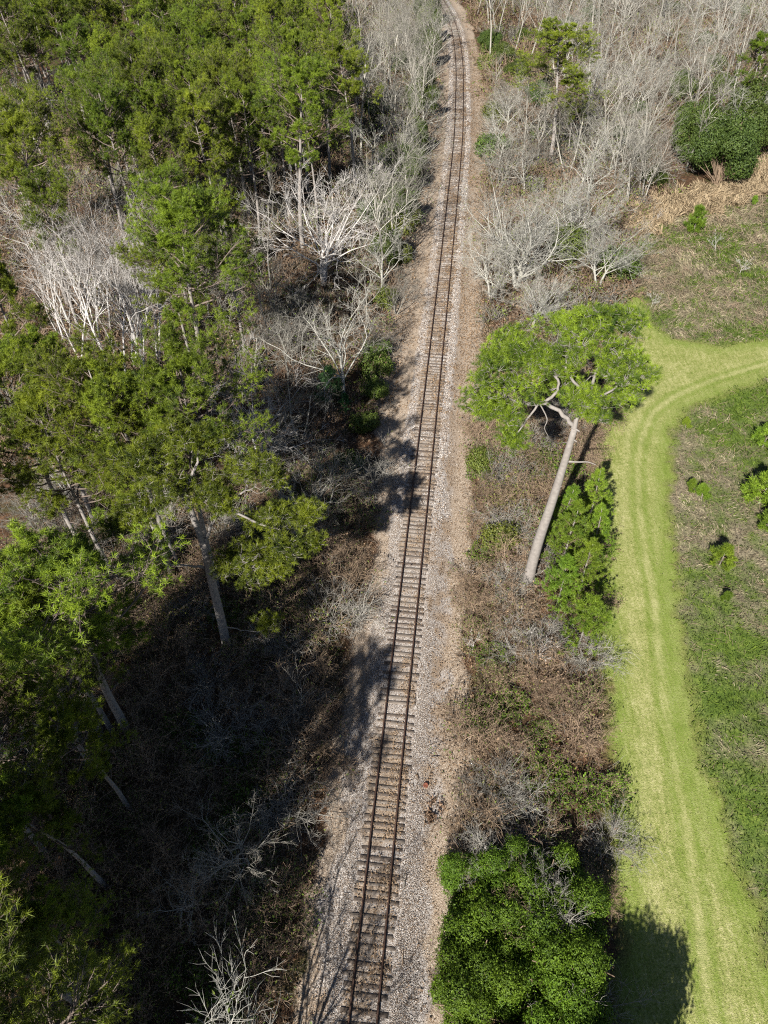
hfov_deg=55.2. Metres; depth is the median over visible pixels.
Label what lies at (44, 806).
pine tree
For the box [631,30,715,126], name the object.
bare tree
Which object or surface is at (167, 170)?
pine tree
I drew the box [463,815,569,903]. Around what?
brush shrub
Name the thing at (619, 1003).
brush shrub
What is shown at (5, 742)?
brush shrub
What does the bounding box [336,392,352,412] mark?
young pine
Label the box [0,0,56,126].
pine tree
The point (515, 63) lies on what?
evergreen oak
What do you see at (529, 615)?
brush shrub
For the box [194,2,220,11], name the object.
pine tree
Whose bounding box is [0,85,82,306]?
pine tree
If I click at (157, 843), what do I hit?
brush shrub
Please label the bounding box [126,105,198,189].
pine tree
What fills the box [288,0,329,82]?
pine tree
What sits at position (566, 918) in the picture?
brush shrub
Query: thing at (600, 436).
brush shrub
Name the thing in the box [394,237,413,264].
leafy shrub
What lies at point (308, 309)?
bare tree
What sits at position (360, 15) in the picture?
bare tree
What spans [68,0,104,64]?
pine tree
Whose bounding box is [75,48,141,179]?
pine tree
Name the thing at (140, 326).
bare tree
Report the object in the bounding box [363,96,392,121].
evergreen oak
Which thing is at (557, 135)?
bare tree
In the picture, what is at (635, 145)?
bare tree
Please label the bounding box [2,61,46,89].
bare tree
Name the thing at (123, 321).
bare tree
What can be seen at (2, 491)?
pine tree
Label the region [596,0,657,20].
spreading bare tree
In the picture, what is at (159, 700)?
brush shrub
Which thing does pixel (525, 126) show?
bare tree
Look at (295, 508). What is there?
bare tree
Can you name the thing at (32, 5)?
pine tree
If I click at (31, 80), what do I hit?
bare tree
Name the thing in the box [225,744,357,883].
brush shrub
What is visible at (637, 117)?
bare tree
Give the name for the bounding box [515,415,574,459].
brush shrub
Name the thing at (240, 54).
pine tree
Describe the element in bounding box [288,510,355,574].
brush shrub
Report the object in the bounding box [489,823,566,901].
brush shrub
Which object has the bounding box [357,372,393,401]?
leafy shrub
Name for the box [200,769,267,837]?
brush shrub
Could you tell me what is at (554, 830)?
brush shrub
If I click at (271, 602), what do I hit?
brush shrub
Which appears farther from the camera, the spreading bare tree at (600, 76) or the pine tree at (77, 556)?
the spreading bare tree at (600, 76)
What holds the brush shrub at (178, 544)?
on the ground at (672, 912)
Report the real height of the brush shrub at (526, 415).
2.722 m
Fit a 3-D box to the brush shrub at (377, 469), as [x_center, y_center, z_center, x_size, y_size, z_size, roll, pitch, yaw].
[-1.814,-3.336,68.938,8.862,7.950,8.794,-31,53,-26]
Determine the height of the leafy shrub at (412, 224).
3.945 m
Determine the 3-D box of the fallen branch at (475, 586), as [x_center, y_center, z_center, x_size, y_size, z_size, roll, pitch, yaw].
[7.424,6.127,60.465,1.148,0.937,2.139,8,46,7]
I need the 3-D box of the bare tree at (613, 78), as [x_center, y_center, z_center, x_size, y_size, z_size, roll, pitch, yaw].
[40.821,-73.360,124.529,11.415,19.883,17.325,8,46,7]
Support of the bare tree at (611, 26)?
on the ground at (672, 912)
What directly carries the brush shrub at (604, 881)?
on the ground at (672, 912)
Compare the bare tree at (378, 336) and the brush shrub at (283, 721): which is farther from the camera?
the bare tree at (378, 336)
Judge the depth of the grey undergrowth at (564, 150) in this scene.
117.11 m
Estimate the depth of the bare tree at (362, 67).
132.19 m
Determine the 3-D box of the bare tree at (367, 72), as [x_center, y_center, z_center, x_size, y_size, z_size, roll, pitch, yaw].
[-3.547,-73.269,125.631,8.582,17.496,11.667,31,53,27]
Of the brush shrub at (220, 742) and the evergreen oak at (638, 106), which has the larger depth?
the evergreen oak at (638, 106)
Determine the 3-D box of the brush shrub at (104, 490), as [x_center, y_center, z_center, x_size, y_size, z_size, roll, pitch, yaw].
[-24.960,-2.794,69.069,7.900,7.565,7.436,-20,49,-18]
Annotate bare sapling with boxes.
[531,628,558,662]
[707,230,723,247]
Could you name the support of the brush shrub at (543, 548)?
on the ground at (672, 912)
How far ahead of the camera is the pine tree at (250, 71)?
104.53 m
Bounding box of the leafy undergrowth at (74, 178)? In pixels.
[0,0,767,498]
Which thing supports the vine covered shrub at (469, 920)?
on the ground at (672, 912)
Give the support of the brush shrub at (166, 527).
on the ground at (672, 912)
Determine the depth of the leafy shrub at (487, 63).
158.22 m
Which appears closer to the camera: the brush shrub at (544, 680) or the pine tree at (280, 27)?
the brush shrub at (544, 680)
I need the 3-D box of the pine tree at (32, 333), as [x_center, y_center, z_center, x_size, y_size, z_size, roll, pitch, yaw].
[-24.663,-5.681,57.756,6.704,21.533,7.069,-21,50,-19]
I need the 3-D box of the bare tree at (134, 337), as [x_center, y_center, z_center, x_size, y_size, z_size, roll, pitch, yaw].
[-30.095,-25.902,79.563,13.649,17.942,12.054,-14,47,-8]
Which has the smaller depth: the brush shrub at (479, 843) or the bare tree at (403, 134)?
the brush shrub at (479, 843)
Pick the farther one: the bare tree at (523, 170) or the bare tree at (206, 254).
the bare tree at (523, 170)
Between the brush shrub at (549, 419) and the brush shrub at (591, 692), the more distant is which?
the brush shrub at (549, 419)
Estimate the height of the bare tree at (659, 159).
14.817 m
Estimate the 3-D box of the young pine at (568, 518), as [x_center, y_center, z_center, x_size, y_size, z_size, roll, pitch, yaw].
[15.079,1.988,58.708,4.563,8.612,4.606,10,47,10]
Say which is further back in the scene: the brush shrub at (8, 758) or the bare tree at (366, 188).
the bare tree at (366, 188)
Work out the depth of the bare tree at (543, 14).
152.95 m
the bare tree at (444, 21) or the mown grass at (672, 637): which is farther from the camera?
the bare tree at (444, 21)
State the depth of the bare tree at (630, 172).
105.92 m
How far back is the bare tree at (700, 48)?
148.93 m
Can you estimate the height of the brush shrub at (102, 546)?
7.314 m
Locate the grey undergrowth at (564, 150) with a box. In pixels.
[0,0,767,498]
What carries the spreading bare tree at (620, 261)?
on the ground at (672, 912)
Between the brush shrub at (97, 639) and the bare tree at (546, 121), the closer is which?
the brush shrub at (97, 639)
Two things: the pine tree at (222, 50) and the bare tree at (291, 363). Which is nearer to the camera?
the bare tree at (291, 363)
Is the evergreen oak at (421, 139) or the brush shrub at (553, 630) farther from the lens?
the evergreen oak at (421, 139)
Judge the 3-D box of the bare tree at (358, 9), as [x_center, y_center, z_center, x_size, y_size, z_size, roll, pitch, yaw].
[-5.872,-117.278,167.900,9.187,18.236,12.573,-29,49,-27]
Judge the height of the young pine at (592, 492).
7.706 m
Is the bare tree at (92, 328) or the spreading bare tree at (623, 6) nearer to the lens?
the bare tree at (92, 328)
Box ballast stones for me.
[306,10,470,1023]
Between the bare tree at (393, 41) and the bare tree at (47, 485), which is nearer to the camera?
the bare tree at (47, 485)
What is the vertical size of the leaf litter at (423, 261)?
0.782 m
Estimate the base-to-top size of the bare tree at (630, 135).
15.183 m
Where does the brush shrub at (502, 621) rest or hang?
on the ground at (672, 912)
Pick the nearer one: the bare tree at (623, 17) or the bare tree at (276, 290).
the bare tree at (276, 290)
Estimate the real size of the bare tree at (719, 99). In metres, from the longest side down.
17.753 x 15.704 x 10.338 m
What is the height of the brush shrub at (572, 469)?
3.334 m
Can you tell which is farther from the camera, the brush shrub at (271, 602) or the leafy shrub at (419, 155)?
the leafy shrub at (419, 155)
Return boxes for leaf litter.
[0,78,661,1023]
[235,37,494,1023]
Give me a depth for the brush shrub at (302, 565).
60.63 m
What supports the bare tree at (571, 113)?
on the ground at (672, 912)
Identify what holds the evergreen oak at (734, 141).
on the ground at (672, 912)
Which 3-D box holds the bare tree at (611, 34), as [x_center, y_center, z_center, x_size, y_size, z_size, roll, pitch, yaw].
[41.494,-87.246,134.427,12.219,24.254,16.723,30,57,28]
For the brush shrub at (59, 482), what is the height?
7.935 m
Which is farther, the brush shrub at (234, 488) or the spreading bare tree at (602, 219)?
the spreading bare tree at (602, 219)
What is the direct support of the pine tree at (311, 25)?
on the ground at (672, 912)
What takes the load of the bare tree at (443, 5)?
on the ground at (672, 912)
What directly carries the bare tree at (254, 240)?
on the ground at (672, 912)
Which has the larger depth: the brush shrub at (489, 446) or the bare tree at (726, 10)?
the bare tree at (726, 10)
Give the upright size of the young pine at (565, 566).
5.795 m
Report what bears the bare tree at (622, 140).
on the ground at (672, 912)
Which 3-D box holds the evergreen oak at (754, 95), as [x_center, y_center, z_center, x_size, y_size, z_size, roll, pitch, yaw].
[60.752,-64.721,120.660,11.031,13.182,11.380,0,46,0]
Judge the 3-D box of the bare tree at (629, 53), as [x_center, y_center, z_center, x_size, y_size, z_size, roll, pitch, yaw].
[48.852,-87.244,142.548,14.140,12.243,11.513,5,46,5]
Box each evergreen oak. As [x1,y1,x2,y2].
[131,363,174,398]
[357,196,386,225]
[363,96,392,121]
[368,222,401,267]
[369,174,394,197]
[376,141,403,164]
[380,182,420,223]
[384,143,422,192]
[390,50,416,74]
[400,113,429,151]
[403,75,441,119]
[410,25,442,64]
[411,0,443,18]
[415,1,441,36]
[415,59,436,86]
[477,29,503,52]
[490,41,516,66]
[502,57,527,80]
[515,27,534,43]
[524,78,553,106]
[573,42,591,53]
[580,4,602,23]
[611,126,632,142]
[629,100,648,117]
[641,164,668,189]
[668,1,684,18]
[668,93,727,162]
[669,74,700,100]
[675,67,694,79]
[683,106,766,184]
[696,30,716,47]
[705,53,729,73]
[708,71,737,95]
[723,68,767,147]
[730,3,750,21]
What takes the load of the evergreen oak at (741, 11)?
on the ground at (672, 912)
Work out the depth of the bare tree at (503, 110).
133.63 m
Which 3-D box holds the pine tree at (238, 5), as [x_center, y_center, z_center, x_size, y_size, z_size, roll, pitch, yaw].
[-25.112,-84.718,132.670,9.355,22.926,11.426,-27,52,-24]
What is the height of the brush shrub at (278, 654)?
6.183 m
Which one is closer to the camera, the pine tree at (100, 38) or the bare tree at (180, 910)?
the bare tree at (180, 910)
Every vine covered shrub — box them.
[423,935,538,1023]
[430,869,535,1006]
[435,843,520,914]
[465,832,544,895]
[474,919,546,1023]
[486,944,622,1023]
[502,841,588,937]
[519,866,616,1015]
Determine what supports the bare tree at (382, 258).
on the ground at (672, 912)
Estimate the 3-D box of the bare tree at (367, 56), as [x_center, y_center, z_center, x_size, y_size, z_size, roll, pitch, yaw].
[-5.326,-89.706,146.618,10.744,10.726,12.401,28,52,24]
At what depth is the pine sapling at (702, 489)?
67.14 m
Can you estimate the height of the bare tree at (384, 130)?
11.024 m
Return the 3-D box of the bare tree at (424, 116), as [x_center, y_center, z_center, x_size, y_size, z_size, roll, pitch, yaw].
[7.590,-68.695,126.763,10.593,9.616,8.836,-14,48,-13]
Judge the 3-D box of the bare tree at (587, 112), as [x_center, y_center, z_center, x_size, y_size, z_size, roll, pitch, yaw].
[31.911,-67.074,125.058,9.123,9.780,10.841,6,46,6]
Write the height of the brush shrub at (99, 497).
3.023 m
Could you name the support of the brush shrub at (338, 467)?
on the ground at (672, 912)
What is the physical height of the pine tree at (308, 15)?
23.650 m
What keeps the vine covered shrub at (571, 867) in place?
on the ground at (672, 912)
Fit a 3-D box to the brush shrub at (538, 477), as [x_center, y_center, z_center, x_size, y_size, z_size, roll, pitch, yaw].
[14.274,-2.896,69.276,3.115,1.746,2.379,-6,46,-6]
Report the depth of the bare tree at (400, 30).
149.58 m
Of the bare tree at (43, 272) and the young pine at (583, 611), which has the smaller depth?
the young pine at (583, 611)
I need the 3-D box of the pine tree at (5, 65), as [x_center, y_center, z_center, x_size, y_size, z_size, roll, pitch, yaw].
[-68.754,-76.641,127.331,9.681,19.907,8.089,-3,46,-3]
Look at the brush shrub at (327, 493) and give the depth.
66.02 m
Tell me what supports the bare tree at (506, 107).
on the ground at (672, 912)
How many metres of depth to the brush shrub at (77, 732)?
50.19 m
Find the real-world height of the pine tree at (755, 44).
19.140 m
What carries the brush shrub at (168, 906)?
on the ground at (672, 912)
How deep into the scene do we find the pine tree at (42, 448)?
50.75 m
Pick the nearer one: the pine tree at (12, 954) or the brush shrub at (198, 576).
the pine tree at (12, 954)
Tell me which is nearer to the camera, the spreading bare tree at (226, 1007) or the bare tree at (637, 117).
the spreading bare tree at (226, 1007)
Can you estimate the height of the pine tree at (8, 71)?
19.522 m
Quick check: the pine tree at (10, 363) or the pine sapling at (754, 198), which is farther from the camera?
the pine sapling at (754, 198)
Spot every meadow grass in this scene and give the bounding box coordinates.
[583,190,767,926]
[592,194,767,969]
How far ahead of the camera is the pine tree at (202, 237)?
73.10 m
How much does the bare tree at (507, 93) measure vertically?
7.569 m
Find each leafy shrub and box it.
[329,448,367,476]
[346,410,381,434]
[355,347,395,377]
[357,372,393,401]
[360,339,394,363]
[372,283,398,310]
[383,205,422,236]
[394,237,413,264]
[408,146,425,166]
[464,441,496,473]
[472,132,510,162]
[475,53,498,70]
[477,520,524,551]
[480,100,505,120]
[547,219,594,265]
[594,240,643,281]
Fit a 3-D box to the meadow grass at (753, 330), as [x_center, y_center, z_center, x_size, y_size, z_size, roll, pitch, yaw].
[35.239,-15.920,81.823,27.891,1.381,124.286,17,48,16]
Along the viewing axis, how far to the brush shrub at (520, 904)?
41.37 m
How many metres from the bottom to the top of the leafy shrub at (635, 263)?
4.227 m
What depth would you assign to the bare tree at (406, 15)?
152.64 m
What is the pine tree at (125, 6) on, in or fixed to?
on the ground at (672, 912)
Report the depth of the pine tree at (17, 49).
150.17 m
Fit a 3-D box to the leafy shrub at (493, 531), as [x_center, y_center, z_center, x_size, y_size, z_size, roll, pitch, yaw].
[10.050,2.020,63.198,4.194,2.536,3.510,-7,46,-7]
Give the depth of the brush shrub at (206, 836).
46.07 m
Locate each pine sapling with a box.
[682,417,691,427]
[683,204,708,233]
[686,478,697,492]
[694,482,712,499]
[707,542,738,572]
[720,591,732,601]
[738,471,767,506]
[750,422,767,447]
[752,195,757,203]
[756,507,767,531]
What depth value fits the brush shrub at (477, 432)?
73.10 m
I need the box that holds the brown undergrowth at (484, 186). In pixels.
[0,0,767,498]
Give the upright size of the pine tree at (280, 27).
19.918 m
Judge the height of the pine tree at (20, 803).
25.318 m
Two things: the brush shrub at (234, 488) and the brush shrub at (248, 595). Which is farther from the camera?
the brush shrub at (234, 488)
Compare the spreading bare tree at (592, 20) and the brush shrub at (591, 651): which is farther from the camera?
the spreading bare tree at (592, 20)
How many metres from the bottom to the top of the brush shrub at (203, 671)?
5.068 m
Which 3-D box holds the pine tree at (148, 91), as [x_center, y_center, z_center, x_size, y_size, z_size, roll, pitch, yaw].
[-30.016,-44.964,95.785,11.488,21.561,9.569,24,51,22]
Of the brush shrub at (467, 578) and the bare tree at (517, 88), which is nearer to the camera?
the brush shrub at (467, 578)
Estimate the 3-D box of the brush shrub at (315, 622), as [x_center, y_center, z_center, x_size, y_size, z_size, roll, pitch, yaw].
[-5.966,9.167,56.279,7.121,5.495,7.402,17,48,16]
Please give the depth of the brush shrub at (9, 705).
51.97 m
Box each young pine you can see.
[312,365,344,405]
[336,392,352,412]
[534,553,586,614]
[539,484,582,543]
[540,499,592,570]
[548,591,616,656]
[554,537,616,605]
[567,467,616,525]
[568,501,620,559]
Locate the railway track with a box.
[338,0,466,1023]
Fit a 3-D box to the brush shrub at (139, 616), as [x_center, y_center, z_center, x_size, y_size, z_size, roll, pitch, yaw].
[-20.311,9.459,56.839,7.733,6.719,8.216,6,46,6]
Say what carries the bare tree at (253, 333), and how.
on the ground at (672, 912)
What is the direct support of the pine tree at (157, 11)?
on the ground at (672, 912)
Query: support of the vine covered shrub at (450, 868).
on the ground at (672, 912)
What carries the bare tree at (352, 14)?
on the ground at (672, 912)
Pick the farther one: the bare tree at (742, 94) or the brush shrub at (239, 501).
the bare tree at (742, 94)
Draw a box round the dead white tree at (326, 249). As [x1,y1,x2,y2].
[236,150,403,293]
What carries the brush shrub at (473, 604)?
on the ground at (672, 912)
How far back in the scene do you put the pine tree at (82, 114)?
91.75 m
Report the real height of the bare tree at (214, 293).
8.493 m
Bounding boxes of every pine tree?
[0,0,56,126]
[0,5,15,94]
[0,7,50,126]
[0,10,27,82]
[0,31,12,95]
[0,32,22,83]
[0,72,83,274]
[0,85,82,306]
[0,93,48,260]
[0,248,61,456]
[0,322,99,533]
[0,336,119,534]
[0,373,155,581]
[0,487,10,562]
[0,507,189,738]
[0,530,113,734]
[0,584,130,772]
[0,649,63,857]
[0,727,63,1008]
[0,765,109,903]
[0,828,85,1023]
[0,860,132,1004]
[0,872,142,1023]
[3,0,45,90]
[4,0,59,110]
[12,0,45,88]
[14,153,78,323]
[15,321,174,575]
[23,0,80,66]
[28,672,137,814]
[30,0,81,110]
[31,0,89,138]
[31,6,64,69]
[45,58,123,219]
[51,67,146,269]
[53,14,106,162]
[61,0,112,39]
[67,340,212,570]
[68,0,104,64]
[70,56,128,230]
[73,0,121,36]
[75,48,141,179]
[78,0,135,102]
[80,18,127,129]
[86,409,328,653]
[87,25,138,162]
[87,43,141,171]
[95,77,185,231]
[100,29,173,213]
[103,0,142,77]
[109,221,215,396]
[120,0,158,72]
[122,172,266,412]
[125,298,278,595]
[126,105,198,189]
[134,11,179,142]
[135,31,186,181]
[136,0,177,29]
[140,0,177,37]
[140,20,185,145]
[140,158,209,318]
[143,0,174,27]
[145,33,193,186]
[153,54,220,208]
[162,6,194,127]
[165,0,215,20]
[171,0,210,54]
[172,72,234,242]
[174,81,249,238]
[175,10,219,175]
[179,37,253,194]
[181,41,265,222]
[188,11,229,156]
[191,172,262,352]
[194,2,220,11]
[197,11,239,136]
[204,0,260,147]
[212,0,255,53]
[214,66,281,240]
[216,12,240,130]
[219,0,261,21]
[223,40,254,181]
[228,0,279,157]
[235,54,283,195]
[238,50,353,251]
[246,0,309,156]
[246,9,276,99]
[247,68,309,223]
[248,13,328,196]
[260,0,308,29]
[263,80,336,236]
[267,10,296,81]
[270,58,317,180]
[271,0,323,45]
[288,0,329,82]
[289,18,355,180]
[292,25,384,200]
[296,19,341,157]
[300,0,363,138]
[454,300,664,584]
[506,16,611,157]
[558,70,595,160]
[733,30,767,90]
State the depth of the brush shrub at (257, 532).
64.40 m
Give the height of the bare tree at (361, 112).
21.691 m
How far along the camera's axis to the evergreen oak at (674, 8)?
187.80 m
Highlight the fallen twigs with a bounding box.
[0,97,647,1023]
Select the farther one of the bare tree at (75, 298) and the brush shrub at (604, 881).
the bare tree at (75, 298)
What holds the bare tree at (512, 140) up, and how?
on the ground at (672, 912)
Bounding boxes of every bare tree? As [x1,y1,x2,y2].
[0,156,122,338]
[0,190,98,322]
[0,435,79,522]
[0,457,73,543]
[1,185,110,320]
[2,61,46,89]
[2,67,53,115]
[6,66,61,108]
[13,38,54,105]
[14,220,70,338]
[15,221,139,350]
[16,499,108,560]
[21,228,133,356]
[22,178,149,342]
[34,176,157,307]
[47,192,129,311]
[49,197,156,326]
[58,246,167,370]
[61,507,169,597]
[75,219,186,366]
[85,235,175,366]
[95,203,201,329]
[96,178,166,309]
[103,224,196,360]
[136,851,212,946]
[163,779,297,927]
[177,912,311,1023]
[183,264,269,332]
[190,253,227,314]
[191,235,225,276]
[198,221,269,285]
[201,352,280,414]
[202,295,288,373]
[208,334,307,427]
[213,388,317,468]
[226,206,278,268]
[227,244,306,332]
[231,250,302,311]
[232,283,297,356]
[234,155,305,287]
[236,262,392,411]
[241,277,342,355]
[251,301,332,381]
[254,305,319,382]
[260,472,338,559]
[263,353,345,442]
[272,440,377,534]
[320,237,396,327]
[326,0,368,40]
[328,119,431,285]
[333,7,400,154]
[333,104,413,175]
[335,220,415,287]
[336,28,392,129]
[337,145,394,192]
[337,167,383,252]
[338,31,380,78]
[339,29,381,114]
[341,308,403,364]
[342,4,384,55]
[343,8,402,122]
[344,158,387,228]
[345,0,371,40]
[346,0,377,34]
[346,1,363,21]
[346,4,399,82]
[346,45,396,93]
[352,0,405,52]
[353,117,442,198]
[353,119,429,192]
[355,34,398,140]
[357,156,422,259]
[359,10,408,63]
[361,0,412,69]
[361,0,423,104]
[361,141,450,237]
[364,0,404,16]
[365,0,387,30]
[367,5,424,87]
[367,52,443,142]
[367,260,430,314]
[369,0,425,78]
[369,73,411,115]
[371,1,412,45]
[371,153,447,238]
[373,75,438,146]
[376,14,459,115]
[378,0,434,45]
[379,0,426,48]
[381,0,443,82]
[381,1,430,67]
[384,0,418,38]
[387,104,445,174]
[395,10,446,86]
[395,41,446,89]
[395,110,454,169]
[397,0,457,66]
[397,21,449,119]
[406,82,455,129]
[410,0,459,64]
[411,0,467,41]
[412,0,454,31]
[446,159,611,289]
[454,221,544,305]
[466,130,533,184]
[474,0,514,53]
[477,98,517,136]
[477,120,524,166]
[478,44,508,91]
[482,75,531,126]
[482,80,531,115]
[483,0,503,22]
[484,115,520,141]
[485,86,531,130]
[491,0,506,31]
[495,0,552,30]
[497,70,529,108]
[498,139,542,188]
[502,124,557,172]
[503,44,562,155]
[504,260,581,333]
[505,101,552,142]
[516,0,535,47]
[518,0,564,53]
[520,163,638,244]
[524,0,603,78]
[525,64,571,157]
[526,73,607,174]
[527,0,624,65]
[537,0,607,88]
[542,41,626,118]
[550,82,599,145]
[552,215,666,286]
[554,131,624,187]
[570,0,649,86]
[570,108,620,157]
[571,64,637,162]
[573,0,648,103]
[575,0,616,54]
[577,140,627,194]
[584,95,642,157]
[585,119,658,174]
[588,83,660,191]
[591,11,666,131]
[596,0,650,71]
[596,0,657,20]
[600,20,672,90]
[600,26,668,163]
[602,120,693,193]
[602,124,666,205]
[606,102,656,162]
[607,60,706,156]
[609,44,695,103]
[609,92,666,143]
[610,123,668,170]
[621,62,695,187]
[625,107,678,196]
[626,0,679,69]
[627,0,654,45]
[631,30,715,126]
[640,0,709,81]
[642,0,703,21]
[656,0,694,46]
[662,0,707,65]
[669,18,733,71]
[674,14,746,147]
[675,0,734,26]
[675,8,729,100]
[679,79,767,160]
[683,0,734,53]
[685,47,750,167]
[692,0,746,49]
[702,10,751,53]
[702,18,767,106]
[703,0,742,15]
[708,0,748,74]
[712,1,767,71]
[715,1,767,81]
[717,0,767,30]
[720,0,746,30]
[728,0,767,90]
[739,0,767,80]
[750,0,767,40]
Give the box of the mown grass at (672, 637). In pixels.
[591,287,767,1023]
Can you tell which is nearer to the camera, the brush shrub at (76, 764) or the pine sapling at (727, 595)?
the brush shrub at (76, 764)
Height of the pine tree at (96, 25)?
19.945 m
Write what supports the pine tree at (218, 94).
on the ground at (672, 912)
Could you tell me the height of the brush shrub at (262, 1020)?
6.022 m
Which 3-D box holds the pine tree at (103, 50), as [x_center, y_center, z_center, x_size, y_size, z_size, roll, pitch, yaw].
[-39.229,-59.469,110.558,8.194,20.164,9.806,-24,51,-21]
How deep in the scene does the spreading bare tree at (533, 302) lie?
84.14 m
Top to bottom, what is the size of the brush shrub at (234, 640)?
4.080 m
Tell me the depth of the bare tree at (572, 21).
145.15 m
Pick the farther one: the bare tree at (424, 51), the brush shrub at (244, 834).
the bare tree at (424, 51)
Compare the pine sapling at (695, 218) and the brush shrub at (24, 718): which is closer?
the brush shrub at (24, 718)
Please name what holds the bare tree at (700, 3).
on the ground at (672, 912)
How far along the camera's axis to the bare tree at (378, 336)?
81.17 m
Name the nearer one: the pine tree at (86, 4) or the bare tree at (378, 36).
the pine tree at (86, 4)
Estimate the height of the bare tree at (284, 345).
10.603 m
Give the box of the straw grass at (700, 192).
[621,153,767,236]
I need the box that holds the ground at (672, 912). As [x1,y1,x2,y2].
[0,0,767,1023]
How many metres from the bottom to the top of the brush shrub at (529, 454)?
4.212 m
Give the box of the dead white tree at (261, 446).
[192,327,347,497]
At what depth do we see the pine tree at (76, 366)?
46.86 m
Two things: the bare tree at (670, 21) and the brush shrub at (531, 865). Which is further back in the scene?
the bare tree at (670, 21)
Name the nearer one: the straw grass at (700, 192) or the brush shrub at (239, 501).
the brush shrub at (239, 501)
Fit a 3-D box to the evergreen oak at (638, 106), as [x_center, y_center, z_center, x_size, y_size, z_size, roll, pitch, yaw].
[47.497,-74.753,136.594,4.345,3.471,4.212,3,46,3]
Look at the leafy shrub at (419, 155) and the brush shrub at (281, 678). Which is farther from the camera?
the leafy shrub at (419, 155)
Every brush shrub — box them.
[0,657,70,705]
[0,666,57,733]
[0,669,128,784]
[0,674,61,742]
[0,714,32,776]
[0,737,63,793]
[0,812,64,892]
[0,849,59,935]
[0,857,94,954]
[0,975,24,1022]
[1,514,81,561]
[9,470,97,530]
[22,965,116,1023]
[31,456,95,509]
[32,924,112,1021]
[33,643,112,712]
[48,487,111,539]
[48,521,129,579]
[51,593,147,684]
[67,569,127,630]
[67,725,125,769]
[77,587,174,661]
[79,653,158,721]
[80,462,137,510]
[83,490,129,516]
[84,527,114,549]
[86,953,185,1023]
[88,796,216,928]
[91,559,162,629]
[91,878,200,981]
[99,524,150,550]
[104,481,193,566]
[106,550,155,585]
[107,475,165,509]
[107,610,172,680]
[112,589,206,663]
[118,655,206,723]
[118,833,243,982]
[139,565,210,622]
[141,525,198,580]
[145,751,247,840]
[146,706,216,759]
[150,578,230,631]
[153,940,225,1003]
[154,500,184,524]
[159,528,245,619]
[162,502,224,555]
[163,473,236,533]
[171,739,226,781]
[173,512,252,580]
[173,646,252,711]
[176,817,236,864]
[179,846,296,997]
[181,894,309,1018]
[181,971,259,1023]
[182,678,282,779]
[184,800,304,911]
[186,488,260,561]
[194,654,278,731]
[200,462,254,498]
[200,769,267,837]
[200,987,285,1023]
[204,591,245,631]
[204,606,286,691]
[209,657,340,799]
[209,723,283,782]
[212,485,250,527]
[216,730,326,826]
[223,570,295,610]
[223,838,328,946]
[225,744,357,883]
[232,649,338,739]
[234,569,318,654]
[235,474,300,506]
[238,490,323,547]
[239,620,341,691]
[243,514,266,544]
[244,526,268,562]
[253,488,301,523]
[266,706,365,807]
[270,551,330,598]
[271,594,358,670]
[273,681,356,763]
[277,578,340,632]
[281,459,327,494]
[285,643,356,713]
[286,465,359,528]
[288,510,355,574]
[291,554,393,651]
[294,525,384,618]
[304,443,371,510]
[318,532,376,582]
[319,429,417,522]
[322,485,389,540]
[424,675,523,800]
[428,772,524,864]
[443,556,508,611]
[446,576,501,626]
[448,610,503,659]
[449,758,569,854]
[452,813,516,890]
[455,384,534,442]
[455,688,518,736]
[455,732,553,831]
[456,409,504,453]
[457,498,500,538]
[460,429,519,467]
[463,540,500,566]
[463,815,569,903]
[464,868,540,944]
[465,458,490,484]
[466,469,514,507]
[466,635,515,671]
[469,496,550,562]
[469,527,541,583]
[469,653,529,707]
[470,474,540,528]
[471,558,549,614]
[475,721,551,793]
[476,443,555,503]
[476,566,555,638]
[477,463,546,508]
[480,598,531,646]
[480,603,559,674]
[487,678,541,727]
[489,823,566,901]
[491,423,542,462]
[498,432,558,482]
[502,404,539,428]
[503,499,573,560]
[504,629,579,701]
[504,854,594,941]
[507,464,572,520]
[510,739,581,803]
[513,522,581,583]
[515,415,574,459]
[519,604,594,663]
[519,675,581,729]
[519,717,561,750]
[519,797,585,863]
[523,470,550,488]
[523,947,672,1023]
[524,405,570,439]
[531,436,564,470]
[532,507,584,556]
[539,386,613,443]
[540,472,589,505]
[541,691,624,770]
[546,453,594,483]
[547,411,612,459]
[550,761,600,828]
[555,665,615,736]
[559,618,639,685]
[560,848,630,925]
[563,431,620,476]
[567,524,623,567]
[568,400,627,448]
[568,579,626,618]
[570,783,663,881]
[581,768,637,817]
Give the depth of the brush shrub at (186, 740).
51.36 m
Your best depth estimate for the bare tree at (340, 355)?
73.88 m
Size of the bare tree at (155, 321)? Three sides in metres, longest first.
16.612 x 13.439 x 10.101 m
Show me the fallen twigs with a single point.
(330, 289)
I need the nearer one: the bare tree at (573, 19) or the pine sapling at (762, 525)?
the pine sapling at (762, 525)
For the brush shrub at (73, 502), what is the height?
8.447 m
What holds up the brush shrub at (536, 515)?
on the ground at (672, 912)

